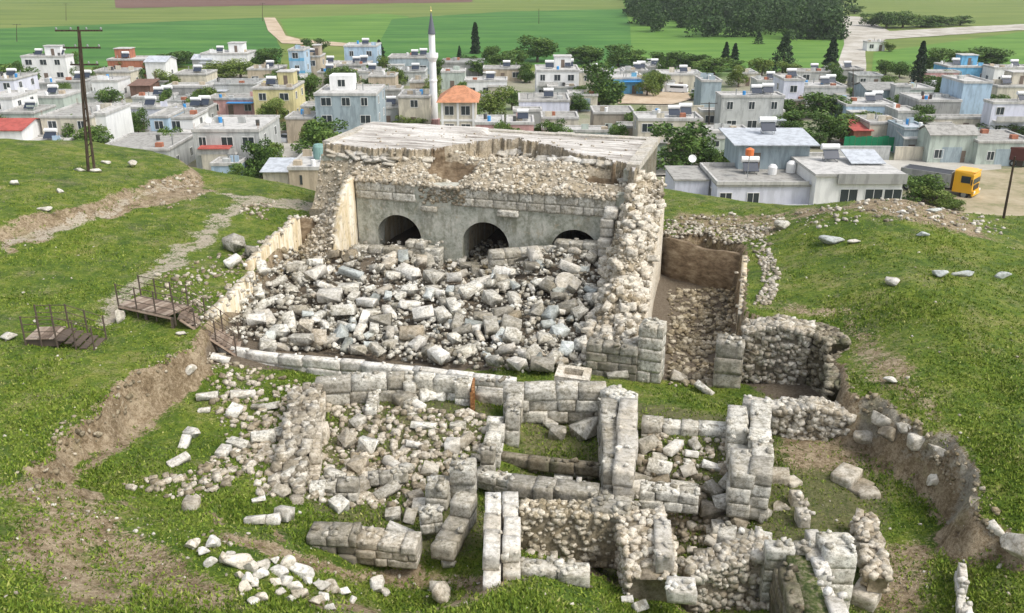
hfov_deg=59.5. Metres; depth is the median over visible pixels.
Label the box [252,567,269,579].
boulder
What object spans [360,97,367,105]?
window
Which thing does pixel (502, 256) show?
ruined wall
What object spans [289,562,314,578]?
boulder
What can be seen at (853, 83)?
utility pole
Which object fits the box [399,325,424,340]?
fallen block
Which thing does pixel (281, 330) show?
fallen block
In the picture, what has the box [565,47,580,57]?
leafy tree
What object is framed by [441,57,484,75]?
village house
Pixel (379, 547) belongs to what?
ruined wall
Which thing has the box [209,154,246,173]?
village house
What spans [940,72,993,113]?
village house
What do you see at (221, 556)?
boulder
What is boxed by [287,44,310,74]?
village house
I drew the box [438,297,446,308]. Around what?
fallen block
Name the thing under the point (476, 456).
fallen block
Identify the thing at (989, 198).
yard
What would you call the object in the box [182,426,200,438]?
fallen block
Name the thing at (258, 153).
leafy tree
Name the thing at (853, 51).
road
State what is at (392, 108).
village house
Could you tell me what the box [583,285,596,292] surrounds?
fallen block
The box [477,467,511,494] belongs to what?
ruined wall
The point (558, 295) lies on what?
fallen block
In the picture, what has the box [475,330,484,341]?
fallen block
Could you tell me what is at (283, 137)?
parked car
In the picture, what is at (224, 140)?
window
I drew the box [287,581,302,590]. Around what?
boulder
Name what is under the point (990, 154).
window
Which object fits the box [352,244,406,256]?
ruined wall
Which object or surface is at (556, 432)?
fallen block
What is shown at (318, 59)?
village house
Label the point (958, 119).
village house
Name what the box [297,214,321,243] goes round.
retaining wall
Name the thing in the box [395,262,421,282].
fallen block
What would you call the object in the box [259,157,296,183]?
shed
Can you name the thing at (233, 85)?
village house
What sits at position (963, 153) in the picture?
door
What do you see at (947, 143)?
house
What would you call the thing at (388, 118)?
door
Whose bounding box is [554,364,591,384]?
hollow block
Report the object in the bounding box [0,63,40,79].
leafy tree
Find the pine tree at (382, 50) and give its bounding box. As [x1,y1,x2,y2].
[377,39,385,57]
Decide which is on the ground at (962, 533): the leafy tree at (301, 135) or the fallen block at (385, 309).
the leafy tree at (301, 135)
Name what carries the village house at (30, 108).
on the ground at (962, 533)
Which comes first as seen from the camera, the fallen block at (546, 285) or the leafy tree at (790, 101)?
the fallen block at (546, 285)
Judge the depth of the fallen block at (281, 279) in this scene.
49.08 m
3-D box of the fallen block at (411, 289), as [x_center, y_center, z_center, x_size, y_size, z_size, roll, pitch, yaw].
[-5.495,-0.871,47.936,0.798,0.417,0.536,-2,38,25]
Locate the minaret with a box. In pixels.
[427,7,439,124]
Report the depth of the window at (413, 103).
163.77 m
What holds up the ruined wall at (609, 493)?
on the ground at (962, 533)
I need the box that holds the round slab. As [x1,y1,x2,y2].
[555,272,574,292]
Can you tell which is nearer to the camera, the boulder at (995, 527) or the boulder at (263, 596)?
the boulder at (263, 596)
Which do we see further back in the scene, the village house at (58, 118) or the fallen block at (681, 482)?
the village house at (58, 118)
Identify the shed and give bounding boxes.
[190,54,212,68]
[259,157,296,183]
[567,87,597,110]
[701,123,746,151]
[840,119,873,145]
[896,130,916,145]
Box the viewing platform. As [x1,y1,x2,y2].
[19,304,106,349]
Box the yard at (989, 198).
[908,167,1023,215]
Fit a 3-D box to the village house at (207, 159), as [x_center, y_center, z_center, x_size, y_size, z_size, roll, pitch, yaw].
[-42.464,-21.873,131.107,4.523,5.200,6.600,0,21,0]
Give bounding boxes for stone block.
[772,467,790,485]
[788,475,802,487]
[830,462,862,488]
[847,477,874,494]
[850,577,881,612]
[858,486,880,498]
[906,432,925,450]
[926,474,938,485]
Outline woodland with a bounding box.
[622,0,857,40]
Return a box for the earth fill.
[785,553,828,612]
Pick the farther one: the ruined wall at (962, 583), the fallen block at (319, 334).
the fallen block at (319, 334)
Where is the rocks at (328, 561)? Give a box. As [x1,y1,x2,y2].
[0,179,1018,612]
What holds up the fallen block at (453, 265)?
on the hall rubble at (574, 357)
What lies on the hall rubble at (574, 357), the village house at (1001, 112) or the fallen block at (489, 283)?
the fallen block at (489, 283)
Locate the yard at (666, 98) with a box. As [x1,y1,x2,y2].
[618,83,690,103]
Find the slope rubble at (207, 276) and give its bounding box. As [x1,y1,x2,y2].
[145,174,274,326]
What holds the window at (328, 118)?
in the village house at (345, 97)
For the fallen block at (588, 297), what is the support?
on the hall rubble at (574, 357)
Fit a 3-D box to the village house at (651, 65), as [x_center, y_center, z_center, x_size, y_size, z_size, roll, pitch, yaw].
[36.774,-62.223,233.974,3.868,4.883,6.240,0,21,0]
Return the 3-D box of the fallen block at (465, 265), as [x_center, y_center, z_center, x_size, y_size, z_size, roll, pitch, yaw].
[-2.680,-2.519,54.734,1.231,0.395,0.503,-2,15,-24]
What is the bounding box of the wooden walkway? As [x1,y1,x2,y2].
[114,275,241,355]
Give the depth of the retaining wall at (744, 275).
45.56 m
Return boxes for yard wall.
[646,105,703,112]
[809,152,839,155]
[838,146,890,159]
[893,146,923,159]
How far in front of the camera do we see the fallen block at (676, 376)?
40.17 m
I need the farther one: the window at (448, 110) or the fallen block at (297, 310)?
the window at (448, 110)
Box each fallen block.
[166,451,190,467]
[178,434,191,448]
[181,495,200,510]
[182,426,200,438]
[196,391,218,400]
[197,407,210,412]
[210,352,230,363]
[214,444,231,457]
[221,233,245,252]
[223,253,241,268]
[225,402,243,418]
[225,436,250,448]
[230,389,255,398]
[242,306,253,320]
[243,514,266,524]
[244,245,257,256]
[245,311,265,325]
[250,403,265,410]
[250,429,275,443]
[252,495,265,502]
[253,299,268,312]
[254,285,264,301]
[256,260,267,275]
[258,338,276,351]
[259,308,275,326]
[259,401,279,409]
[264,331,276,339]
[265,282,272,285]
[265,512,281,525]
[266,293,284,306]
[268,324,289,339]
[271,275,287,286]
[271,482,290,497]
[274,505,294,521]
[275,427,282,437]
[276,342,290,350]
[277,295,288,304]
[281,466,295,480]
[282,310,297,332]
[283,283,298,293]
[284,262,302,272]
[287,333,314,345]
[287,475,307,487]
[289,305,307,316]
[292,271,305,286]
[296,263,313,272]
[298,319,313,331]
[301,310,313,317]
[303,264,327,280]
[305,258,323,265]
[309,480,326,496]
[310,293,316,299]
[310,317,319,322]
[311,329,326,349]
[314,310,326,319]
[315,280,335,287]
[316,287,342,302]
[318,319,334,333]
[318,421,330,440]
[321,333,338,347]
[322,265,334,278]
[323,467,346,479]
[325,478,337,495]
[327,249,340,258]
[328,493,349,513]
[330,304,356,315]
[333,323,348,343]
[336,320,353,332]
[337,283,359,294]
[337,428,357,448]
[338,266,363,279]
[340,337,353,353]
[342,249,358,262]
[343,262,355,267]
[345,324,356,330]
[346,455,368,474]
[347,289,359,301]
[348,315,356,323]
[348,344,366,354]
[348,413,367,427]
[353,323,365,338]
[356,297,378,306]
[356,435,378,454]
[359,310,370,324]
[359,476,370,490]
[362,308,381,315]
[364,284,375,292]
[364,331,373,340]
[367,342,386,357]
[368,313,392,326]
[369,263,384,271]
[369,322,378,334]
[370,292,380,307]
[373,479,400,498]
[375,283,392,294]
[381,251,397,261]
[381,257,397,269]
[381,305,396,317]
[382,270,401,279]
[382,338,397,349]
[382,455,399,467]
[384,290,391,300]
[385,271,400,279]
[385,325,393,338]
[385,506,401,521]
[386,520,413,532]
[391,302,401,308]
[391,390,413,405]
[393,333,405,345]
[394,291,406,301]
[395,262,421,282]
[398,249,408,264]
[398,300,420,308]
[398,462,414,472]
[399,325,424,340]
[400,284,418,295]
[402,507,417,524]
[404,439,422,448]
[407,488,423,500]
[408,334,428,344]
[408,335,426,352]
[410,254,415,264]
[410,421,436,428]
[411,399,426,408]
[412,305,434,322]
[412,497,424,516]
[416,254,426,267]
[418,388,436,401]
[419,287,424,295]
[420,342,433,360]
[420,460,438,475]
[421,320,429,327]
[422,268,444,284]
[423,252,435,268]
[423,288,433,300]
[425,286,444,297]
[427,345,450,364]
[433,306,451,324]
[433,324,441,333]
[436,392,445,400]
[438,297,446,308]
[441,560,454,567]
[444,437,460,453]
[445,285,453,295]
[445,297,461,316]
[446,332,461,344]
[447,272,462,282]
[449,312,463,329]
[450,261,456,268]
[450,421,465,429]
[452,323,472,336]
[454,284,462,299]
[456,343,477,358]
[457,256,466,265]
[458,261,478,268]
[458,269,468,276]
[458,280,483,298]
[460,431,474,448]
[462,324,482,336]
[464,318,481,324]
[470,265,480,275]
[471,453,479,461]
[473,311,492,321]
[475,275,490,282]
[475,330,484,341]
[481,258,487,265]
[481,289,502,306]
[482,279,497,288]
[482,316,498,336]
[482,351,490,360]
[485,355,503,366]
[491,306,513,317]
[492,273,509,281]
[492,327,504,344]
[493,265,512,277]
[495,279,514,290]
[497,343,515,354]
[500,314,521,330]
[502,326,521,345]
[506,291,522,304]
[506,356,527,370]
[507,310,521,318]
[509,269,519,275]
[509,280,519,289]
[513,348,525,358]
[514,249,527,261]
[522,342,541,361]
[523,261,539,270]
[524,309,530,314]
[526,245,542,260]
[528,284,535,291]
[528,316,535,327]
[530,278,545,286]
[530,302,544,317]
[530,356,553,371]
[531,334,536,342]
[535,260,545,269]
[536,332,553,345]
[538,278,555,293]
[540,319,555,329]
[541,305,559,320]
[542,418,557,429]
[546,276,553,281]
[546,350,560,364]
[548,423,565,440]
[549,323,569,339]
[550,292,566,299]
[552,287,566,291]
[554,357,568,367]
[554,473,572,479]
[557,298,578,316]
[558,259,580,273]
[559,341,573,358]
[564,256,572,262]
[566,277,582,293]
[566,315,574,323]
[567,247,580,255]
[568,416,598,440]
[570,304,588,319]
[572,473,586,478]
[574,335,586,355]
[576,322,584,333]
[580,266,589,271]
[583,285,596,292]
[584,292,594,305]
[585,247,597,263]
[586,476,595,480]
[589,283,598,290]
[606,370,628,379]
[621,595,633,602]
[631,599,648,612]
[634,472,652,480]
[634,479,644,498]
[638,434,660,454]
[646,457,672,475]
[649,473,670,482]
[651,452,667,460]
[663,439,683,456]
[670,369,687,381]
[670,479,698,486]
[676,557,684,566]
[680,461,696,477]
[684,449,698,457]
[687,437,701,450]
[693,548,706,555]
[694,379,714,395]
[698,491,706,510]
[698,499,724,518]
[701,459,720,470]
[701,479,723,499]
[704,534,716,546]
[710,519,723,533]
[712,493,726,513]
[718,472,727,491]
[730,517,748,527]
[736,528,749,538]
[756,508,772,523]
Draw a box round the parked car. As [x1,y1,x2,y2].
[281,133,287,141]
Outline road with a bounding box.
[838,16,1023,70]
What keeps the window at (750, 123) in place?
in the village house at (747, 109)
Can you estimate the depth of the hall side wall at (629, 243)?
45.95 m
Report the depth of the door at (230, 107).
177.97 m
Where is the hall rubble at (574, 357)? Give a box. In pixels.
[226,238,600,372]
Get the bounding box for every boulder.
[0,332,17,339]
[10,180,18,184]
[37,206,52,210]
[90,168,101,171]
[115,309,125,323]
[128,160,136,166]
[175,331,186,334]
[184,538,200,548]
[185,364,196,374]
[198,546,209,554]
[203,556,217,567]
[205,534,220,546]
[219,551,225,562]
[222,553,252,569]
[234,571,243,578]
[239,580,251,592]
[241,572,254,582]
[243,560,259,572]
[247,596,260,604]
[250,577,258,587]
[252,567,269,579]
[255,592,267,600]
[257,559,269,569]
[269,564,288,576]
[270,556,278,563]
[270,578,280,586]
[275,587,285,595]
[279,575,292,585]
[280,554,295,569]
[286,594,295,601]
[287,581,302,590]
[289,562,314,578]
[291,588,308,598]
[303,576,312,584]
[309,595,322,604]
[312,580,330,590]
[319,591,328,600]
[324,579,340,593]
[324,603,336,610]
[339,587,350,594]
[349,595,356,603]
[369,575,384,591]
[381,587,389,596]
[429,581,438,591]
[432,581,450,604]
[773,500,789,510]
[774,220,790,229]
[818,235,843,243]
[847,239,859,242]
[853,430,872,444]
[871,410,891,426]
[877,426,896,441]
[882,376,897,382]
[885,276,899,285]
[896,422,910,432]
[916,231,929,235]
[926,208,941,211]
[928,443,946,456]
[932,270,948,276]
[951,270,973,276]
[959,464,967,477]
[968,496,980,505]
[986,519,1004,536]
[994,271,1011,278]
[999,532,1023,560]
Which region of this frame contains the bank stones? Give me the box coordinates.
[14,349,1017,533]
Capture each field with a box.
[0,0,1023,70]
[0,18,281,67]
[115,0,471,7]
[280,14,408,42]
[380,9,630,66]
[623,0,843,70]
[872,32,1023,70]
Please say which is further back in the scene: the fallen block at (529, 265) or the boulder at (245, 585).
the fallen block at (529, 265)
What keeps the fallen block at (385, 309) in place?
on the hall rubble at (574, 357)
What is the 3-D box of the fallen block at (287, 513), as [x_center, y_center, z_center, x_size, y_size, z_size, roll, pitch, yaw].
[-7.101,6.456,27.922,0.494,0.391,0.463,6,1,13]
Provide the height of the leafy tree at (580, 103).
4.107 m
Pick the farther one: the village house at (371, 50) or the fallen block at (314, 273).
the village house at (371, 50)
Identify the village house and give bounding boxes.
[0,68,39,91]
[0,87,38,110]
[0,99,55,117]
[0,118,42,139]
[20,45,75,79]
[25,84,84,109]
[31,128,78,140]
[38,77,64,88]
[39,99,122,134]
[56,70,96,91]
[86,88,125,102]
[90,74,130,97]
[91,103,133,143]
[92,65,142,82]
[106,47,158,76]
[130,96,177,132]
[131,85,178,102]
[143,56,177,78]
[148,107,185,132]
[156,75,169,86]
[164,92,189,102]
[167,81,213,95]
[170,107,208,132]
[172,65,217,81]
[177,95,216,117]
[191,115,282,173]
[197,145,231,169]
[198,41,256,66]
[209,77,265,92]
[209,92,254,114]
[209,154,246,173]
[246,60,286,77]
[251,69,305,121]
[285,107,315,142]
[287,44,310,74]
[287,143,322,190]
[291,68,307,79]
[300,101,314,110]
[310,44,325,82]
[313,73,385,133]
[317,64,338,85]
[326,56,339,67]
[336,55,372,69]
[343,38,381,62]
[354,63,387,83]
[367,69,398,85]
[385,83,403,98]
[385,96,398,122]
[387,48,428,73]
[397,89,430,123]
[398,63,427,85]
[409,75,428,88]
[440,66,465,88]
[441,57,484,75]
[464,71,507,98]
[475,112,503,128]
[483,60,521,80]
[506,109,534,130]
[513,106,541,126]
[518,88,569,110]
[535,54,579,92]
[540,111,578,124]
[547,82,576,92]
[563,123,611,134]
[579,63,603,84]
[590,105,633,124]
[604,67,624,72]
[605,70,643,93]
[616,121,632,135]
[621,61,647,76]
[632,103,703,159]
[645,58,658,71]
[655,65,701,91]
[664,117,907,204]
[693,73,722,106]
[697,107,784,124]
[713,83,786,127]
[733,68,757,85]
[750,71,774,90]
[773,68,805,98]
[784,96,806,114]
[796,63,831,80]
[803,74,849,105]
[825,61,864,80]
[829,90,897,117]
[847,71,882,86]
[851,82,893,98]
[854,112,898,143]
[862,38,885,50]
[884,103,919,119]
[886,117,923,152]
[889,83,911,100]
[898,91,962,113]
[908,80,934,91]
[917,114,981,126]
[919,69,960,82]
[933,53,982,77]
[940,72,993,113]
[979,91,1023,131]
[981,59,1023,79]
[991,70,1023,98]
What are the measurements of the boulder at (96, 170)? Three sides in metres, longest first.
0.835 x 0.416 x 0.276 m
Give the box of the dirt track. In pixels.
[264,17,346,45]
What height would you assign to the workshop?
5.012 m
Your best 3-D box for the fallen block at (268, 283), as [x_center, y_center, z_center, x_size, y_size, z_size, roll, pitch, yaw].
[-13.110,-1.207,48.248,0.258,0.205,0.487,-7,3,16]
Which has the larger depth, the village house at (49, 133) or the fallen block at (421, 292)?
the village house at (49, 133)
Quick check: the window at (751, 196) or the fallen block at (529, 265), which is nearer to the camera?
the fallen block at (529, 265)
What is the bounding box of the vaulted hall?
[309,122,659,263]
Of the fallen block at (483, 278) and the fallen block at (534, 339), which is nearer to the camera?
the fallen block at (534, 339)
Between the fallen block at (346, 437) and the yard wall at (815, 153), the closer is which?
the fallen block at (346, 437)
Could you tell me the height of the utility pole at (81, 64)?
9.831 m
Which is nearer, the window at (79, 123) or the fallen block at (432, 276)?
the fallen block at (432, 276)
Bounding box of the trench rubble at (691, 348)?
[666,286,736,386]
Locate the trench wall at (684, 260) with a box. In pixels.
[660,237,741,289]
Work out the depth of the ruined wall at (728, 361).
39.14 m
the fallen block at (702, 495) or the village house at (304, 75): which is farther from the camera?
the village house at (304, 75)
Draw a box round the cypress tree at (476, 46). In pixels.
[469,22,480,53]
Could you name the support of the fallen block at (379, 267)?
on the hall rubble at (574, 357)
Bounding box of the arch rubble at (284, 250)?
[279,241,508,279]
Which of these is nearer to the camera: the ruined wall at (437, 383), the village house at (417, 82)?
the ruined wall at (437, 383)
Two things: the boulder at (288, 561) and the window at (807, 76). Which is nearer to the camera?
the boulder at (288, 561)
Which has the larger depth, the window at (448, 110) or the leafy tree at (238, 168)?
the window at (448, 110)
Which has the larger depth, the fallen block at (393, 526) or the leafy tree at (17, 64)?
the leafy tree at (17, 64)
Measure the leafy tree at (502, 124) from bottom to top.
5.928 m
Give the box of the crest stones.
[680,197,1005,234]
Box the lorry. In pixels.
[901,164,981,197]
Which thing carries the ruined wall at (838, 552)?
on the ground at (962, 533)
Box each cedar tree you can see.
[752,31,763,43]
[767,35,801,72]
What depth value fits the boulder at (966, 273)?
42.77 m
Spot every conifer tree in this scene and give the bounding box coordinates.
[456,46,461,57]
[721,42,729,61]
[730,43,739,62]
[821,36,838,67]
[909,40,928,82]
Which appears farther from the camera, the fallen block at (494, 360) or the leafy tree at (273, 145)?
the leafy tree at (273, 145)
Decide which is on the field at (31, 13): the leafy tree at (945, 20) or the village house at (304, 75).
the leafy tree at (945, 20)
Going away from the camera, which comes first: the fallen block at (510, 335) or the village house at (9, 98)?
the fallen block at (510, 335)
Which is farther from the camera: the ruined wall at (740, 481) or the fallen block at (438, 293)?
the fallen block at (438, 293)
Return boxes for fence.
[843,136,894,150]
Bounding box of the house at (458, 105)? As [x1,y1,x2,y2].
[436,85,480,126]
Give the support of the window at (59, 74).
in the village house at (54, 60)
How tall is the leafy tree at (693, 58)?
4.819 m
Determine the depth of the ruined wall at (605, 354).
39.80 m
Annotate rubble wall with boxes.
[267,382,323,504]
[519,497,631,568]
[613,505,678,603]
[678,530,768,612]
[740,314,815,384]
[771,395,856,441]
[805,322,850,392]
[820,348,849,401]
[848,507,893,593]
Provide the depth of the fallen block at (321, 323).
44.53 m
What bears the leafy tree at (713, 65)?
on the ground at (962, 533)
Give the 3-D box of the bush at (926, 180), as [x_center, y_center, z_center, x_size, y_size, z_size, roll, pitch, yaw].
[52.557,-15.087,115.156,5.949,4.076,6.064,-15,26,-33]
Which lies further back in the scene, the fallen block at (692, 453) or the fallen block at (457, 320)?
the fallen block at (457, 320)
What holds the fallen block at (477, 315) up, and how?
on the hall rubble at (574, 357)
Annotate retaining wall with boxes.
[199,271,255,322]
[240,215,301,270]
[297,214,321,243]
[734,255,749,334]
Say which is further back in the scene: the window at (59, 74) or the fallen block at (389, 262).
the window at (59, 74)
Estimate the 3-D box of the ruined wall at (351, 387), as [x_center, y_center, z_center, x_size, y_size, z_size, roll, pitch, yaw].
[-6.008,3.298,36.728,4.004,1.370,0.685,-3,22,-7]
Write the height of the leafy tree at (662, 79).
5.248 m
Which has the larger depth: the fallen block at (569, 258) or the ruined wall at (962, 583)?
the fallen block at (569, 258)
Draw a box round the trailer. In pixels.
[1009,147,1023,165]
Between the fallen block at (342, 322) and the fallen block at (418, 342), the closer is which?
the fallen block at (418, 342)
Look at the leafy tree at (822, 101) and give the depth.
173.43 m
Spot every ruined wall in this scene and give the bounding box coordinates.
[218,346,516,391]
[306,521,361,564]
[307,391,326,483]
[315,370,413,405]
[318,474,359,501]
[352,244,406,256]
[355,526,422,569]
[365,389,380,416]
[368,467,413,486]
[402,376,418,415]
[405,238,443,267]
[414,371,471,400]
[418,503,444,534]
[425,473,450,510]
[430,490,476,561]
[453,376,472,406]
[474,375,506,405]
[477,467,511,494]
[480,439,495,470]
[482,491,520,590]
[484,416,504,468]
[488,245,553,270]
[501,451,600,477]
[503,380,605,423]
[503,393,524,427]
[505,402,521,447]
[507,473,599,505]
[520,555,559,579]
[554,238,598,261]
[554,558,589,587]
[586,336,637,380]
[589,495,631,522]
[597,397,618,489]
[598,384,637,409]
[598,487,640,508]
[612,398,637,501]
[636,317,666,383]
[639,480,700,513]
[641,415,725,438]
[648,458,698,467]
[653,516,674,574]
[664,575,696,604]
[712,332,744,388]
[716,521,771,542]
[725,405,755,518]
[742,394,780,428]
[747,399,773,520]
[758,537,815,602]
[769,561,803,612]
[788,489,818,547]
[805,547,848,612]
[954,562,973,612]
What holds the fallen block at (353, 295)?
on the hall rubble at (574, 357)
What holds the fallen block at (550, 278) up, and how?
on the hall rubble at (574, 357)
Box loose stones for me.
[663,219,781,305]
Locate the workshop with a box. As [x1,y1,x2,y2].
[106,133,195,164]
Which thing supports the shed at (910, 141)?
on the ground at (962, 533)
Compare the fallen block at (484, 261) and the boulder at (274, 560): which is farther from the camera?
the fallen block at (484, 261)
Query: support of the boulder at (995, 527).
on the ground at (962, 533)
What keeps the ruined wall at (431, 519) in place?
on the ground at (962, 533)
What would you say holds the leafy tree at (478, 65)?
on the ground at (962, 533)
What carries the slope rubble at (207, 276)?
on the ground at (962, 533)
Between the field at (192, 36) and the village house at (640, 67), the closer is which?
the village house at (640, 67)
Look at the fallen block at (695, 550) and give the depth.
29.70 m
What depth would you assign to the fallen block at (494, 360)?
39.47 m
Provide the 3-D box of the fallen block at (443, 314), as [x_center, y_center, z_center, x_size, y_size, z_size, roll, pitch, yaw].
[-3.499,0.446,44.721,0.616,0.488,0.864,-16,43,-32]
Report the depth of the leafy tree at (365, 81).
211.35 m
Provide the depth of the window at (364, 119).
148.52 m
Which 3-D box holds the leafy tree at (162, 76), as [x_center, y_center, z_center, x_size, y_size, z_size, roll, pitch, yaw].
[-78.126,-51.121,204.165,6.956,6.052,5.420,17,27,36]
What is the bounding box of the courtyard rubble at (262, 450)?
[122,352,768,611]
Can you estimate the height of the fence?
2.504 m
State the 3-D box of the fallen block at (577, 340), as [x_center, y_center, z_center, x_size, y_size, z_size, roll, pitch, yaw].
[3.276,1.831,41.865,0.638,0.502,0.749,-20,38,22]
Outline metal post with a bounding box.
[470,378,474,410]
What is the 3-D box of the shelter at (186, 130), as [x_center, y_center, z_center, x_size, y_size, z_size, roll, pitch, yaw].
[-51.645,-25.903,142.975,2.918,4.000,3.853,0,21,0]
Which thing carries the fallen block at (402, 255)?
on the hall rubble at (574, 357)
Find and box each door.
[228,105,233,114]
[386,116,390,122]
[754,153,760,166]
[960,151,965,161]
[1016,161,1022,165]
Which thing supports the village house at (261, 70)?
on the ground at (962, 533)
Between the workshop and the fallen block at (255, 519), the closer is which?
the fallen block at (255, 519)
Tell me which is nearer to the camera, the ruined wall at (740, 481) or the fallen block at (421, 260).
the ruined wall at (740, 481)
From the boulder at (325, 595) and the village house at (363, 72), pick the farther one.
the village house at (363, 72)
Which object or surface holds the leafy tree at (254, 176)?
on the ground at (962, 533)
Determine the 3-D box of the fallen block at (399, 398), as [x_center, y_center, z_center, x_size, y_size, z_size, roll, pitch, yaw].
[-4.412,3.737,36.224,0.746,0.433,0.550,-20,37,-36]
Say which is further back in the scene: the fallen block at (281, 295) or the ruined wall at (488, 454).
the fallen block at (281, 295)
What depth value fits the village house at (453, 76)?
211.71 m
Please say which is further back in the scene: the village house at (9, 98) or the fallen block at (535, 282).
the village house at (9, 98)
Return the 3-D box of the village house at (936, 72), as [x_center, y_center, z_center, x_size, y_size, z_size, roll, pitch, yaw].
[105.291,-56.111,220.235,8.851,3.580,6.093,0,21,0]
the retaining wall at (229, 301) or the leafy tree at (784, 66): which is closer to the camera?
the retaining wall at (229, 301)
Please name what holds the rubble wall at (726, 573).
on the ground at (962, 533)
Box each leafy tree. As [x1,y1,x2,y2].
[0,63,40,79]
[9,60,22,70]
[57,82,71,88]
[61,114,74,137]
[65,51,78,63]
[70,124,113,143]
[73,136,88,140]
[94,86,124,102]
[131,107,150,132]
[138,68,146,78]
[152,69,180,84]
[156,51,191,65]
[156,88,172,102]
[157,126,182,135]
[169,50,197,63]
[190,90,207,96]
[192,86,216,94]
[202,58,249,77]
[217,61,258,77]
[227,163,256,176]
[241,137,283,178]
[244,168,258,177]
[245,158,264,176]
[250,47,285,64]
[255,97,287,119]
[265,70,277,79]
[268,142,285,156]
[280,121,286,129]
[290,117,348,153]
[297,75,322,100]
[299,118,317,147]
[300,38,330,50]
[323,67,341,83]
[337,65,360,81]
[359,78,367,83]
[376,55,390,67]
[385,66,408,84]
[390,115,412,122]
[411,117,427,123]
[420,75,441,97]
[428,59,444,76]
[457,81,466,85]
[461,54,477,59]
[465,59,492,75]
[477,85,513,117]
[477,105,482,114]
[481,45,500,63]
[487,50,516,64]
[493,119,513,129]
[503,86,522,109]
[508,49,528,64]
[515,35,559,61]
[517,62,533,80]
[522,70,534,82]
[534,122,544,131]
[541,118,572,131]
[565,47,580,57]
[569,92,589,111]
[571,45,605,63]
[580,60,626,104]
[599,89,624,104]
[604,43,638,65]
[608,121,629,135]
[622,49,647,61]
[624,105,650,120]
[634,70,661,95]
[647,120,716,169]
[648,51,672,64]
[653,72,671,89]
[656,57,674,68]
[664,51,690,66]
[681,53,711,68]
[690,57,735,74]
[694,139,722,163]
[707,148,729,161]
[725,64,748,86]
[726,60,745,68]
[747,57,774,75]
[772,109,809,127]
[776,61,801,72]
[777,121,802,127]
[783,99,796,111]
[783,100,801,112]
[796,91,852,113]
[803,108,859,143]
[803,128,829,147]
[824,62,840,70]
[830,68,847,82]
[835,101,851,116]
[840,110,882,118]
[846,5,866,13]
[846,87,852,96]
[858,13,881,25]
[875,11,906,27]
[875,59,896,74]
[880,75,898,81]
[881,41,895,51]
[886,10,925,27]
[886,94,899,102]
[890,61,913,77]
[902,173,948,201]
[911,104,935,120]
[913,113,938,123]
[914,185,955,207]
[916,15,941,26]
[921,47,952,68]
[922,75,936,83]
[924,76,941,91]
[929,15,956,25]
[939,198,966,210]
[945,49,985,61]
[950,15,974,24]
[968,46,1016,63]
[977,123,1023,134]
[990,94,1010,98]
[1009,124,1023,133]
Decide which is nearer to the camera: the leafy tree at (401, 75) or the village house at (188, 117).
the village house at (188, 117)
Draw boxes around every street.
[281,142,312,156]
[656,160,1000,174]
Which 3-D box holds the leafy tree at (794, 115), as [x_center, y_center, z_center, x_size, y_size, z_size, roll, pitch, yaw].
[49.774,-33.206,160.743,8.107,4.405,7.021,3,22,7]
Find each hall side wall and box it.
[300,172,357,258]
[579,170,666,366]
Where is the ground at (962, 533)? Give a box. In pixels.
[0,71,1023,612]
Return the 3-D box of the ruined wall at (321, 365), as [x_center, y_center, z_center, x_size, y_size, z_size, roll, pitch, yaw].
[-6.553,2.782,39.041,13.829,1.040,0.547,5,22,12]
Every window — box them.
[3,83,10,89]
[24,59,32,64]
[39,59,46,64]
[47,121,57,128]
[54,59,60,64]
[56,72,63,76]
[77,121,82,129]
[154,121,163,129]
[171,121,180,128]
[189,147,192,156]
[198,137,206,146]
[220,137,233,146]
[242,137,254,146]
[244,104,251,110]
[258,93,266,99]
[279,93,288,99]
[292,52,297,57]
[320,97,331,105]
[321,115,331,121]
[337,79,345,86]
[341,97,349,105]
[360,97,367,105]
[360,115,370,123]
[410,100,417,107]
[444,106,453,114]
[461,106,469,114]
[512,72,518,77]
[540,74,544,80]
[554,74,560,80]
[568,74,573,80]
[642,123,652,131]
[705,115,713,122]
[719,192,731,198]
[726,102,732,109]
[727,120,736,124]
[746,192,759,202]
[747,120,756,127]
[748,102,754,109]
[771,102,777,109]
[789,85,797,92]
[803,74,809,79]
[839,189,858,201]
[864,189,883,199]
[883,189,902,198]
[933,149,943,157]
[986,151,994,159]
[995,107,1004,114]
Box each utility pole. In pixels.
[55,26,102,171]
[701,102,716,124]
[850,69,855,96]
[1002,156,1015,218]
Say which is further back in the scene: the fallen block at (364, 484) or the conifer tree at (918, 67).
the conifer tree at (918, 67)
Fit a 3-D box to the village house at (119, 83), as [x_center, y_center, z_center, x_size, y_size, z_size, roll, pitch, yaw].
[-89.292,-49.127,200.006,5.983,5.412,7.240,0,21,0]
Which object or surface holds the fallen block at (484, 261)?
on the hall rubble at (574, 357)
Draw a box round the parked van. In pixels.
[666,84,687,92]
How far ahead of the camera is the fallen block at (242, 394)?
36.91 m
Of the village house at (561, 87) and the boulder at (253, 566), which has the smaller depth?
the boulder at (253, 566)
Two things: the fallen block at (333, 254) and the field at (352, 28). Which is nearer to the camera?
the fallen block at (333, 254)
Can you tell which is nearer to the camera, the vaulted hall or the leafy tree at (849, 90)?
the vaulted hall
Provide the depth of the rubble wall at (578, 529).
27.78 m
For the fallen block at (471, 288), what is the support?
on the hall rubble at (574, 357)

